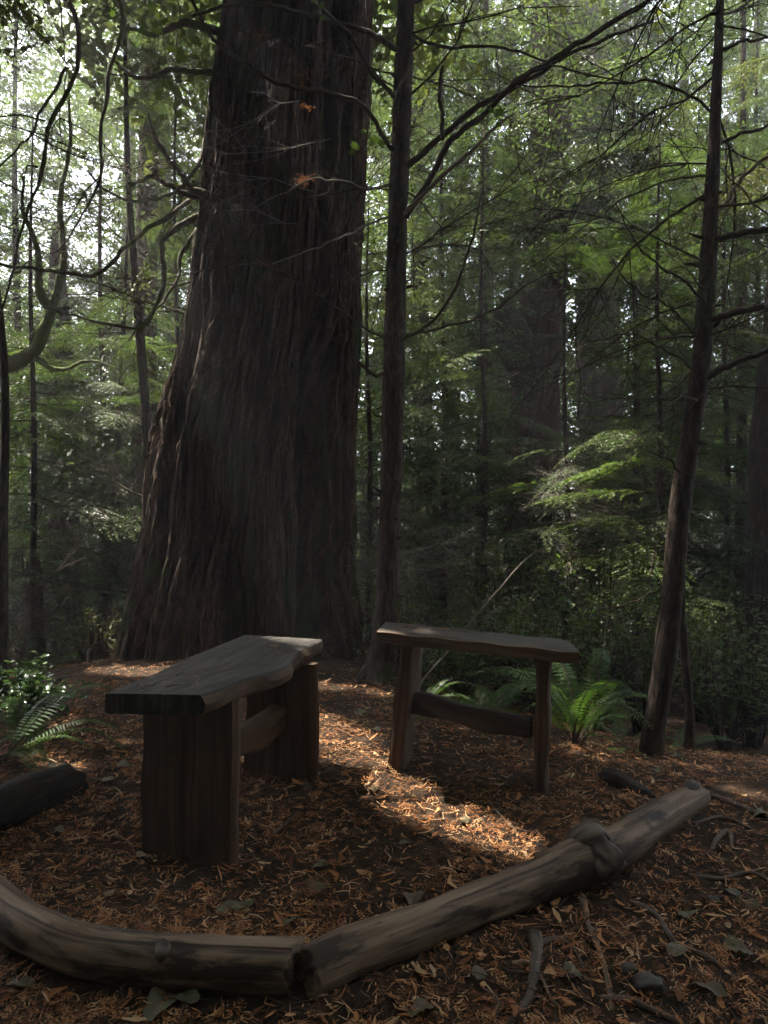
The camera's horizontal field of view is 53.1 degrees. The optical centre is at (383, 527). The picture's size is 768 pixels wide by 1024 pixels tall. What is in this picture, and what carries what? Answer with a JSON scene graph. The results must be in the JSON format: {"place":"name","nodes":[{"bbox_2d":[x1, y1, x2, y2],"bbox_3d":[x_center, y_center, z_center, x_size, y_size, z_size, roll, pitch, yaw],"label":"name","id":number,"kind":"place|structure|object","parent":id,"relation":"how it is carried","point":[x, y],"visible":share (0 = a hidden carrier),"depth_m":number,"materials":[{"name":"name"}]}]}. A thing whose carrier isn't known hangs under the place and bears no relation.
{"place":"outdoors","nodes":[
{"label":"outdoors","id":0,"kind":"place"},
{"bbox_2d":[0,549,767,1023],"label":"ground","id":1,"kind":"structure","parent":0,"point":[648,863],"depth_m":2.54,"materials":[{"name":"soil"}]},
{"bbox_2d":[5,976,35,987],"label":"fallen leaf","id":2,"kind":"object","parent":1,"relation":"on","point":[22,982],"visible":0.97,"depth_m":1.85,"materials":[{"name":"plant"}]},
{"bbox_2d":[17,552,45,658],"bbox_3d":[-3.957,0.970,8.617,0.311,1.410,0.385,0,0,0],"label":"tree stump","id":3,"kind":"object","parent":1,"relation":"on","point":[38,645],"visible":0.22,"depth_m":8.52,"materials":[{"name":"brown wood"}]},
{"bbox_2d":[0,709,68,749],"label":"sword fern","id":4,"kind":"object","parent":1,"relation":"on","point":[45,723],"visible":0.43,"depth_m":3.72,"materials":[{"name":"green plant"}]},
{"bbox_2d":[0,763,88,833],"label":"charred log","id":5,"kind":"object","parent":1,"relation":"on","point":[25,797],"visible":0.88,"depth_m":2.78,"materials":[{"name":"black wood"}]},
{"bbox_2d":[0,651,91,724],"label":"leafy shrub","id":6,"kind":"object","parent":1,"relation":"on","point":[33,692],"visible":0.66,"depth_m":4.06,"materials":[{"name":"green plant"}]},
{"bbox_2d":[9,620,86,668],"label":"leafy shrub","id":7,"kind":"object","parent":1,"relation":"on","point":[75,655],"visible":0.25,"depth_m":6.87,"materials":[{"name":"green plant"}]},
{"bbox_2d":[0,0,123,629],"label":"young hemlock","id":8,"kind":"object","parent":1,"relation":"on","point":[14,196],"visible":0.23,"depth_m":11.48,"materials":[{"name":"green plant"}]},
{"bbox_2d":[0,683,127,771],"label":"sword fern","id":9,"kind":"object","parent":1,"relation":"on","point":[19,739],"visible":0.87,"depth_m":3.47,"materials":[{"name":"green plant"}]},
{"bbox_2d":[1,470,134,700],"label":"dead brush","id":10,"kind":"object","parent":1,"relation":"on","point":[11,643],"visible":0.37,"depth_m":5.54,"materials":[{"name":"brown plant"}]},
{"bbox_2d":[8,504,134,675],"bbox_3d":[-2.845,0.747,6.883,2.778,2.018,1.908,0,0,-36],"label":"dead brush","id":11,"kind":"object","parent":1,"relation":"on","point":[57,608],"visible":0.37,"depth_m":6.89,"materials":[{"name":"brown plant"}]},
{"bbox_2d":[25,604,121,667],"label":"leafy shrub","id":12,"kind":"object","parent":1,"relation":"on","point":[86,639],"visible":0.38,"depth_m":6.54,"materials":[{"name":"green plant"}]},
{"bbox_2d":[0,1,154,703],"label":"forest tree","id":13,"kind":"object","parent":1,"relation":"on","point":[4,503],"visible":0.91,"depth_m":4.58,"materials":[{"name":"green plant"}]},
{"bbox_2d":[0,116,158,657],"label":"young hemlock","id":14,"kind":"object","parent":1,"relation":"on","point":[34,468],"visible":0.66,"depth_m":7.77,"materials":[{"name":"green plant"}]},
{"bbox_2d":[0,93,158,599],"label":"young hemlock","id":15,"kind":"object","parent":1,"relation":"on","point":[102,383],"visible":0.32,"depth_m":8.73,"materials":[{"name":"green plant"}]},
{"bbox_2d":[0,222,164,647],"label":"forest tree","id":16,"kind":"object","parent":1,"relation":"on","point":[62,318],"visible":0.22,"depth_m":10.32,"materials":[{"name":"green plant"}]},
{"bbox_2d":[8,164,169,639],"bbox_3d":[-2.830,-1.212,8.392,2.786,5.536,3.060,0,0,0],"label":"forest tree","id":17,"kind":"object","parent":1,"relation":"on","point":[116,442],"visible":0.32,"depth_m":8.37,"materials":[{"name":"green plant"}]},
{"bbox_2d":[0,79,189,590],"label":"mossy limbed tree","id":18,"kind":"object","parent":1,"relation":"on","point":[18,361],"visible":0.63,"depth_m":6.94,"materials":[{"name":"green plant"}]},
{"bbox_2d":[86,625,109,662],"bbox_3d":[-2.323,1.025,6.199,0.208,0.497,0.207,0,0,0],"label":"tree stump","id":19,"kind":"object","parent":1,"relation":"on","point":[96,651],"visible":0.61,"depth_m":6.15,"materials":[{"name":"brown wood"}]},
{"bbox_2d":[3,1,202,550],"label":"forest tree","id":20,"kind":"object","parent":1,"relation":"on","point":[140,346],"visible":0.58,"depth_m":7.18,"materials":[{"name":"green plant"}]},
{"bbox_2d":[10,0,207,590],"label":"forest tree","id":21,"kind":"object","parent":1,"relation":"on","point":[150,332],"visible":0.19,"depth_m":9.44,"materials":[{"name":"green plant"}]},
{"bbox_2d":[0,0,677,222],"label":"forest canopy","id":22,"kind":"object","parent":21,"relation":"attached to","point":[166,5],"visible":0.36,"depth_m":7.01,"materials":[{"name":"green plant"}]},
{"bbox_2d":[88,4,137,596],"bbox_3d":[-5.602,-7.533,18.323,3.576,18.899,4.350,0,0,-38],"label":"distant tree","id":23,"kind":"object","parent":1,"relation":"on","point":[132,132],"visible":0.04,"depth_m":17.89,"materials":[{"name":"brown plant"}]},
{"bbox_2d":[0,0,240,317],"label":"overhanging cedar tree","id":24,"kind":"object","parent":1,"relation":"on","point":[54,114],"visible":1,"depth_m":4.15,"materials":[{"name":"green plant"}]},
{"bbox_2d":[45,27,216,607],"bbox_3d":[-2.077,-1.978,8.143,2.645,6.814,2.861,0,0,-36],"label":"young hemlock","id":25,"kind":"object","parent":1,"relation":"on","point":[175,124],"visible":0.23,"depth_m":8.09,"materials":[{"name":"green plant"}]},
{"bbox_2d":[0,874,305,995],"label":"border log","id":26,"kind":"object","parent":1,"relation":"on","point":[66,945],"visible":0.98,"depth_m":1.82,"materials":[{"name":"brown wood"}]},
{"bbox_2d":[143,986,176,1021],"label":"fallen leaf","id":27,"kind":"object","parent":1,"relation":"on","point":[153,1009],"visible":0.97,"depth_m":1.75,"materials":[{"name":"plant"}]},
{"bbox_2d":[172,989,199,1002],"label":"fallen leaf","id":28,"kind":"object","parent":1,"relation":"on","point":[191,996],"visible":1,"depth_m":1.77,"materials":[{"name":"plant"}]},
{"bbox_2d":[0,0,382,661],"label":"giant cedar tree","id":29,"kind":"object","parent":1,"relation":"on","point":[248,494],"visible":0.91,"depth_m":5.54,"materials":[{"name":"brown plant"}]},
{"bbox_2d":[105,635,322,868],"bbox_3d":[-0.526,0.847,2.869,0.447,0.716,1.266,0,0,9],"label":"plank bench","id":30,"kind":"object","parent":1,"relation":"on","point":[200,739],"visible":0.91,"depth_m":2.50,"materials":[{"name":"brown wood"}]},
{"bbox_2d":[222,899,253,912],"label":"fallen leaf","id":31,"kind":"object","parent":1,"relation":"on","point":[248,903],"visible":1,"depth_m":2.18,"materials":[{"name":"plant"}]},
{"bbox_2d":[200,517,493,669],"bbox_3d":[-0.439,0.726,6.354,2.238,1.893,2.600,0,0,44],"label":"dead brush","id":32,"kind":"object","parent":1,"relation":"on","point":[404,554],"visible":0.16,"depth_m":6.45,"materials":[{"name":"brown plant"}]},
{"bbox_2d":[88,0,653,685],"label":"slim conifer tree","id":33,"kind":"object","parent":1,"relation":"on","point":[380,666],"visible":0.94,"depth_m":4.90,"materials":[{"name":"green plant"}]},
{"bbox_2d":[109,0,169,50],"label":"maple sprig","id":34,"kind":"object","parent":33,"relation":"attached to","point":[156,24],"visible":1,"depth_m":4.20,"materials":[{"name":"green plant"}]},
{"bbox_2d":[153,25,172,100],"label":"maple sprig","id":35,"kind":"object","parent":34,"relation":"attached to","point":[158,93],"visible":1,"depth_m":4.20,"materials":[{"name":"green plant"}]},
{"bbox_2d":[165,0,187,72],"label":"maple sprig","id":36,"kind":"object","parent":33,"relation":"hanging from","point":[181,56],"visible":1,"depth_m":4.20,"materials":[{"name":"green plant"}]},
{"bbox_2d":[348,88,385,159],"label":"maple sprig","id":37,"kind":"object","parent":33,"relation":"attached to","point":[374,139],"visible":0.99,"depth_m":4.60,"materials":[{"name":"green plant"}]},
{"bbox_2d":[488,49,505,127],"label":"maple sprig","id":38,"kind":"object","parent":33,"relation":"hanging from","point":[500,111],"visible":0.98,"depth_m":4.30,"materials":[{"name":"green plant"}]},
{"bbox_2d":[0,0,767,690],"bbox_3d":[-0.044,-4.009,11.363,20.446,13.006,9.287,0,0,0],"label":"forest","id":39,"kind":"object","parent":1,"relation":"on","point":[638,88],"visible":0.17,"depth_m":9.48,"materials":[{"name":"green plant"}]},
{"bbox_2d":[0,658,767,1023],"bbox_3d":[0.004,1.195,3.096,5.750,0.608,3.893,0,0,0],"label":"bark litter","id":40,"kind":"object","parent":1,"relation":"on","point":[464,960],"visible":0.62,"depth_m":2.28,"materials":[{"name":"brown plant"}]},
{"bbox_2d":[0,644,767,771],"bbox_3d":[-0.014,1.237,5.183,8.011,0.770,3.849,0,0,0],"label":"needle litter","id":41,"kind":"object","parent":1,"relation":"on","point":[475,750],"visible":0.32,"depth_m":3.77,"materials":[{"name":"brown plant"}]},
{"bbox_2d":[359,115,412,591],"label":"distant tree","id":42,"kind":"object","parent":1,"relation":"on","point":[376,470],"visible":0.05,"depth_m":16.84,"materials":[{"name":"brown plant"}]},
{"bbox_2d":[403,890,423,904],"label":"fallen leaf","id":43,"kind":"object","parent":1,"relation":"on","point":[412,898],"visible":0.97,"depth_m":2.22,"materials":[{"name":"grey plant"}]},
{"bbox_2d":[408,997,433,1017],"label":"fallen leaf","id":44,"kind":"object","parent":1,"relation":"on","point":[418,1001],"visible":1,"depth_m":1.79,"materials":[{"name":"grey plant"}]},
{"bbox_2d":[354,190,488,644],"bbox_3d":[-0.223,-1.228,8.963,3.065,5.504,2.586,0,0,0],"label":"young hemlock","id":45,"kind":"object","parent":1,"relation":"on","point":[369,417],"visible":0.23,"depth_m":8.98,"materials":[{"name":"green plant"}]},
{"bbox_2d":[380,677,477,702],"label":"sword fern","id":46,"kind":"object","parent":1,"relation":"on","point":[437,688],"visible":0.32,"depth_m":4.32,"materials":[{"name":"green plant"}]},
{"bbox_2d":[354,428,509,601],"bbox_3d":[-0.062,-0.227,7.705,2.516,2.146,2.466,0,0,0],"label":"dead brush","id":47,"kind":"object","parent":1,"relation":"on","point":[402,549],"visible":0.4,"depth_m":7.36,"materials":[{"name":"brown plant"}]},
{"bbox_2d":[357,1,519,626],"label":"forest tree","id":48,"kind":"object","parent":1,"relation":"on","point":[408,381],"visible":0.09,"depth_m":11.89,"materials":[{"name":"green plant"}]},
{"bbox_2d":[343,468,535,657],"bbox_3d":[0.337,0.348,6.546,2.023,1.883,2.078,0,0,0],"label":"dead brush","id":49,"kind":"object","parent":1,"relation":"on","point":[418,569],"visible":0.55,"depth_m":6.48,"materials":[{"name":"plant"}]},
{"bbox_2d":[406,1,478,614],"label":"distant tree","id":50,"kind":"object","parent":1,"relation":"on","point":[470,90],"visible":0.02,"depth_m":15.88,"materials":[{"name":"brown plant"}]},
{"bbox_2d":[356,33,570,650],"bbox_3d":[0.711,-2.348,10.151,3.116,8.264,3.046,0,0,0],"label":"young hemlock","id":51,"kind":"object","parent":1,"relation":"on","point":[424,377],"visible":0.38,"depth_m":10.16,"materials":[{"name":"green plant"}]},
{"bbox_2d":[413,612,516,704],"bbox_3d":[0.479,0.830,4.882,0.748,0.543,0.612,0,0,0],"label":"leafy shrub","id":52,"kind":"object","parent":1,"relation":"on","point":[428,662],"visible":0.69,"depth_m":4.85,"materials":[{"name":"green plant"}]},
{"bbox_2d":[415,681,535,739],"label":"sword fern","id":53,"kind":"object","parent":1,"relation":"on","point":[479,691],"visible":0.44,"depth_m":4.16,"materials":[{"name":"green plant"}]},
{"bbox_2d":[377,622,578,795],"bbox_3d":[0.373,0.748,3.140,0.826,0.676,0.374,0,0,15],"label":"plank bench","id":54,"kind":"object","parent":1,"relation":"on","point":[411,701],"visible":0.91,"depth_m":3.07,"materials":[{"name":"brown wood"}]},
{"bbox_2d":[357,127,613,673],"bbox_3d":[1.012,-1.322,8.426,3.064,6.116,2.834,0,0,0],"label":"young hemlock","id":55,"kind":"object","parent":1,"relation":"on","point":[484,411],"visible":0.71,"depth_m":8.39,"materials":[{"name":"green plant"}]},
{"bbox_2d":[421,545,566,683],"bbox_3d":[0.546,0.468,3.925,0.801,0.763,0.063,0,0,0],"label":"fallen stick","id":56,"kind":"object","parent":1,"relation":"on","point":[446,653],"visible":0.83,"depth_m":3.90,"materials":[{"name":"brown wood"}]},
{"bbox_2d":[370,0,625,630],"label":"forest tree","id":57,"kind":"object","parent":1,"relation":"on","point":[493,80],"visible":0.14,"depth_m":11.41,"materials":[{"name":"green plant"}]},
{"bbox_2d":[435,516,566,692],"bbox_3d":[0.961,0.630,6.279,1.119,1.448,0.869,0,0,0],"label":"leafy shrub","id":58,"kind":"object","parent":1,"relation":"on","point":[536,580],"visible":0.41,"depth_m":6.25,"materials":[{"name":"green plant"}]},
{"bbox_2d":[294,779,710,998],"bbox_3d":[0.564,1.035,2.359,1.877,0.200,0.272,0,0,-39],"label":"border log","id":59,"kind":"object","parent":1,"relation":"on","point":[586,855],"visible":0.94,"depth_m":2.15,"materials":[{"name":"brown wood"}]},
{"bbox_2d":[406,4,610,613],"bbox_3d":[2.138,-3.238,12.581,2.809,10.484,3.306,0,0,-40],"label":"young hemlock","id":60,"kind":"object","parent":1,"relation":"on","point":[510,126],"visible":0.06,"depth_m":12.41,"materials":[{"name":"green plant"}]},
{"bbox_2d":[505,929,542,1023],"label":"exposed root","id":61,"kind":"object","parent":1,"relation":"on","point":[535,940],"visible":0.93,"depth_m":1.97,"materials":[{"name":"brown wood"}]},
{"bbox_2d":[471,562,590,705],"bbox_3d":[1.064,0.772,5.561,0.838,1.084,0.639,0,0,0],"label":"leafy shrub","id":62,"kind":"object","parent":1,"relation":"on","point":[500,618],"visible":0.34,"depth_m":5.53,"materials":[{"name":"green plant"}]},
{"bbox_2d":[511,959,565,1011],"bbox_3d":[0.396,1.153,1.942,0.047,0.061,0.174,0,0,-37],"label":"exposed root","id":63,"kind":"object","parent":1,"relation":"on","point":[523,962],"visible":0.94,"depth_m":1.94,"materials":[{"name":"brown wood"}]},
{"bbox_2d":[464,589,615,719],"bbox_3d":[0.981,0.777,4.697,0.766,0.794,0.706,0,0,43],"label":"leafy shrub","id":64,"kind":"object","parent":1,"relation":"on","point":[525,664],"visible":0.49,"depth_m":4.66,"materials":[{"name":"green plant"}]},
{"bbox_2d":[380,0,715,660],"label":"burled cedar tree","id":65,"kind":"object","parent":1,"relation":"on","point":[542,359],"visible":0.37,"depth_m":10.71,"materials":[{"name":"green plant"}]},
{"bbox_2d":[470,648,651,754],"bbox_3d":[0.959,0.933,3.787,0.907,0.671,0.893,0,0,35],"label":"sword fern","id":66,"kind":"object","parent":1,"relation":"on","point":[598,709],"visible":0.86,"depth_m":3.72,"materials":[{"name":"green plant"}]},
{"bbox_2d":[543,935,588,981],"bbox_3d":[0.493,1.146,2.055,0.079,0.056,0.162,0,0,-43],"label":"exposed root","id":67,"kind":"object","parent":1,"relation":"on","point":[551,939],"visible":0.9,"depth_m":2.08,"materials":[{"name":"brown wood"}]},
{"bbox_2d":[417,224,743,692],"bbox_3d":[1.719,-0.604,7.797,2.835,4.753,2.728,0,0,0],"label":"young hemlock","id":68,"kind":"object","parent":1,"relation":"on","point":[516,533],"visible":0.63,"depth_m":7.57,"materials":[{"name":"green plant"}]},
{"bbox_2d":[533,576,654,731],"bbox_3d":[1.433,0.852,5.242,0.796,1.035,0.636,0,0,21],"label":"leafy shrub","id":69,"kind":"object","parent":1,"relation":"on","point":[616,661],"visible":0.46,"depth_m":5.16,"materials":[{"name":"green plant"}]},
{"bbox_2d":[578,892,614,1010],"bbox_3d":[0.580,1.150,2.107,0.028,0.106,0.421,0,0,4],"label":"exposed root","id":70,"kind":"object","parent":1,"relation":"on","point":[589,928],"visible":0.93,"depth_m":2.10,"materials":[{"name":"brown wood"}]},
{"bbox_2d":[426,0,767,756],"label":"leaning young tree","id":71,"kind":"object","parent":1,"relation":"on","point":[652,740],"visible":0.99,"depth_m":3.63,"materials":[{"name":"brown plant"}]},
{"bbox_2d":[437,264,767,752],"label":"thin sapling","id":72,"kind":"object","parent":1,"relation":"on","point":[689,733],"visible":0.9,"depth_m":3.93,"materials":[{"name":"green plant"}]},
{"bbox_2d":[445,0,763,633],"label":"grey cedar tree","id":73,"kind":"object","parent":1,"relation":"on","point":[608,385],"visible":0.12,"depth_m":13.72,"materials":[{"name":"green plant"}]},
{"bbox_2d":[528,496,687,717],"bbox_3d":[1.800,0.627,6.119,1.159,1.751,0.918,0,0,29],"label":"leafy shrub","id":74,"kind":"object","parent":1,"relation":"on","point":[609,603],"visible":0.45,"depth_m":6.15,"materials":[{"name":"green plant"}]},
{"bbox_2d":[568,0,666,611],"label":"distant tree","id":75,"kind":"object","parent":1,"relation":"on","point":[625,37],"visible":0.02,"depth_m":16.89,"materials":[{"name":"brown plant"}]},
{"bbox_2d":[502,442,747,620],"bbox_3d":[2.441,-0.021,7.048,2.647,1.743,1.911,0,0,-34],"label":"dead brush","id":76,"kind":"object","parent":1,"relation":"on","point":[600,520],"visible":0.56,"depth_m":6.81,"materials":[{"name":"green plant"}]},
{"bbox_2d":[597,767,656,797],"bbox_3d":[0.973,1.030,3.057,0.085,0.113,0.284,0,0,-39],"label":"wood slab","id":77,"kind":"object","parent":1,"relation":"on","point":[617,778],"depth_m":3.05,"materials":[{"name":"brown wood"}]},
{"bbox_2d":[620,961,636,974],"bbox_3d":[0.646,1.169,2.035,0.045,0.029,0.041,0,0,0],"label":"stone","id":78,"kind":"object","parent":1,"relation":"on","point":[629,966],"visible":0.94,"depth_m":2.02,"materials":[{"name":"grey stone"}]},
{"bbox_2d":[573,719,686,761],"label":"sword fern","id":79,"kind":"object","parent":1,"relation":"on","point":[615,734],"visible":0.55,"depth_m":3.79,"materials":[{"name":"green plant"}]},
{"bbox_2d":[493,129,767,653],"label":"young hemlock","id":80,"kind":"object","parent":1,"relation":"on","point":[658,355],"visible":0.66,"depth_m":6.79,"materials":[{"name":"green plant"}]},
{"bbox_2d":[527,0,746,675],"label":"young hemlock","id":81,"kind":"object","parent":1,"relation":"on","point":[637,318],"visible":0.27,"depth_m":9.79,"materials":[{"name":"green plant"}]},
{"bbox_2d":[597,995,685,1023],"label":"exposed root","id":82,"kind":"object","parent":1,"relation":"on","point":[648,1007],"visible":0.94,"depth_m":1.92,"materials":[{"name":"brown wood"}]},
{"bbox_2d":[572,577,721,735],"bbox_3d":[1.837,0.909,5.356,1.003,1.120,0.755,0,0,0],"label":"leafy shrub","id":83,"kind":"object","parent":1,"relation":"on","point":[645,689],"visible":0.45,"depth_m":5.33,"materials":[{"name":"green plant"}]},
{"bbox_2d":[631,972,664,996],"bbox_3d":[0.682,1.180,1.988,0.086,0.048,0.068,0,0,0],"label":"stone","id":84,"kind":"object","parent":1,"relation":"on","point":[649,981],"visible":0.94,"depth_m":1.96,"materials":[{"name":"grey stone"}]},
{"bbox_2d":[577,94,767,697],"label":"young hemlock","id":85,"kind":"object","parent":1,"relation":"on","point":[726,433],"visible":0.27,"depth_m":7.38,"materials":[{"name":"green plant"}]},
{"bbox_2d":[666,942,686,956],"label":"fallen leaf","id":86,"kind":"object","parent":1,"relation":"on","point":[679,951],"visible":1,"depth_m":2.12,"materials":[{"name":"plant"}]},
{"bbox_2d":[628,898,747,986],"bbox_3d":[0.843,1.174,2.175,0.062,0.116,0.357,0,0,-37],"label":"exposed root","id":87,"kind":"object","parent":1,"relation":"on","point":[657,916],"visible":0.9,"depth_m":2.18,"materials":[{"name":"brown wood"}]},
{"bbox_2d":[621,0,767,727],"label":"dark cedar tree","id":88,"kind":"object","parent":1,"relation":"on","point":[757,531],"visible":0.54,"depth_m":6.17,"materials":[{"name":"green plant"}]},
{"bbox_2d":[628,541,767,722],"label":"leafy shrub","id":89,"kind":"object","parent":1,"relation":"on","point":[697,717],"visible":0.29,"depth_m":6.17,"materials":[{"name":"green plant"}]},
{"bbox_2d":[629,0,767,678],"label":"forest tree","id":90,"kind":"object","parent":1,"relation":"on","point":[740,441],"visible":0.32,"depth_m":8.18,"materials":[{"name":"brown plant"}]},
{"bbox_2d":[665,728,738,753],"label":"sword fern","id":91,"kind":"object","parent":1,"relation":"on","point":[681,730],"visible":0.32,"depth_m":4.17,"materials":[{"name":"green plant"}]},
{"bbox_2d":[643,1,767,593],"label":"young hemlock","id":92,"kind":"object","parent":1,"relation":"on","point":[755,50],"visible":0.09,"depth_m":10.20,"materials":[{"name":"green plant"}]},
{"bbox_2d":[693,980,727,996],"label":"fallen leaf","id":93,"kind":"object","parent":1,"relation":"on","point":[716,987],"visible":1,"depth_m":1.99,"materials":[{"name":"grey plant"}]},
{"bbox_2d":[673,620,767,751],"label":"leafy shrub","id":94,"kind":"object","parent":1,"relation":"on","point":[713,708],"visible":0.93,"depth_m":5.17,"materials":[{"name":"green plant"}]},
{"bbox_2d":[709,828,733,853],"bbox_3d":[1.183,1.095,2.674,0.067,0.045,0.188,0,0,36],"label":"exposed root","id":95,"kind":"object","parent":1,"relation":"on","point":[719,836],"visible":0.96,"depth_m":2.68,"materials":[{"name":"brown wood"}]},
{"bbox_2d":[692,815,757,831],"bbox_3d":[1.227,1.078,2.794,0.230,0.038,0.091,0,0,0],"label":"exposed root","id":96,"kind":"object","parent":1,"relation":"on","point":[711,818],"visible":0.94,"depth_m":2.80,"materials":[{"name":"brown wood"}]},
{"bbox_2d":[688,586,767,749],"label":"leafy shrub","id":97,"kind":"object","parent":1,"relation":"on","point":[752,741],"visible":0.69,"depth_m":5.36,"materials":[{"name":"green plant"}]},
{"bbox_2d":[688,870,767,880],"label":"exposed root","id":98,"kind":"object","parent":1,"relation":"on","point":[731,876],"visible":0.98,"depth_m":2.49,"materials":[{"name":"brown wood"}]},
{"bbox_2d":[723,934,752,954],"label":"fallen leaf","id":99,"kind":"object","parent":1,"relation":"on","point":[736,945],"visible":1,"depth_m":2.17,"materials":[{"name":"plant"}]},
{"bbox_2d":[710,793,767,816],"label":"exposed root","id":100,"kind":"object","parent":1,"relation":"on","point":[745,808],"visible":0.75,"depth_m":2.93,"materials":[{"name":"brown wood"}]},
{"bbox_2d":[732,896,759,909],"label":"fallen leaf","id":101,"kind":"object","parent":1,"relation":"on","point":[754,904],"visible":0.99,"depth_m":2.35,"materials":[{"name":"grey plant"}]},
{"bbox_2d":[727,0,766,561],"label":"distant tree","id":102,"kind":"object","parent":1,"relation":"on","point":[754,26],"depth_m":15.92,"materials":[{"name":"green plant"}]},
{"bbox_2d":[0,0,767,544],"label":"sky","id":103,"kind":"structure","parent":0,"point":[64,12],"materials":[{"name":"white"}]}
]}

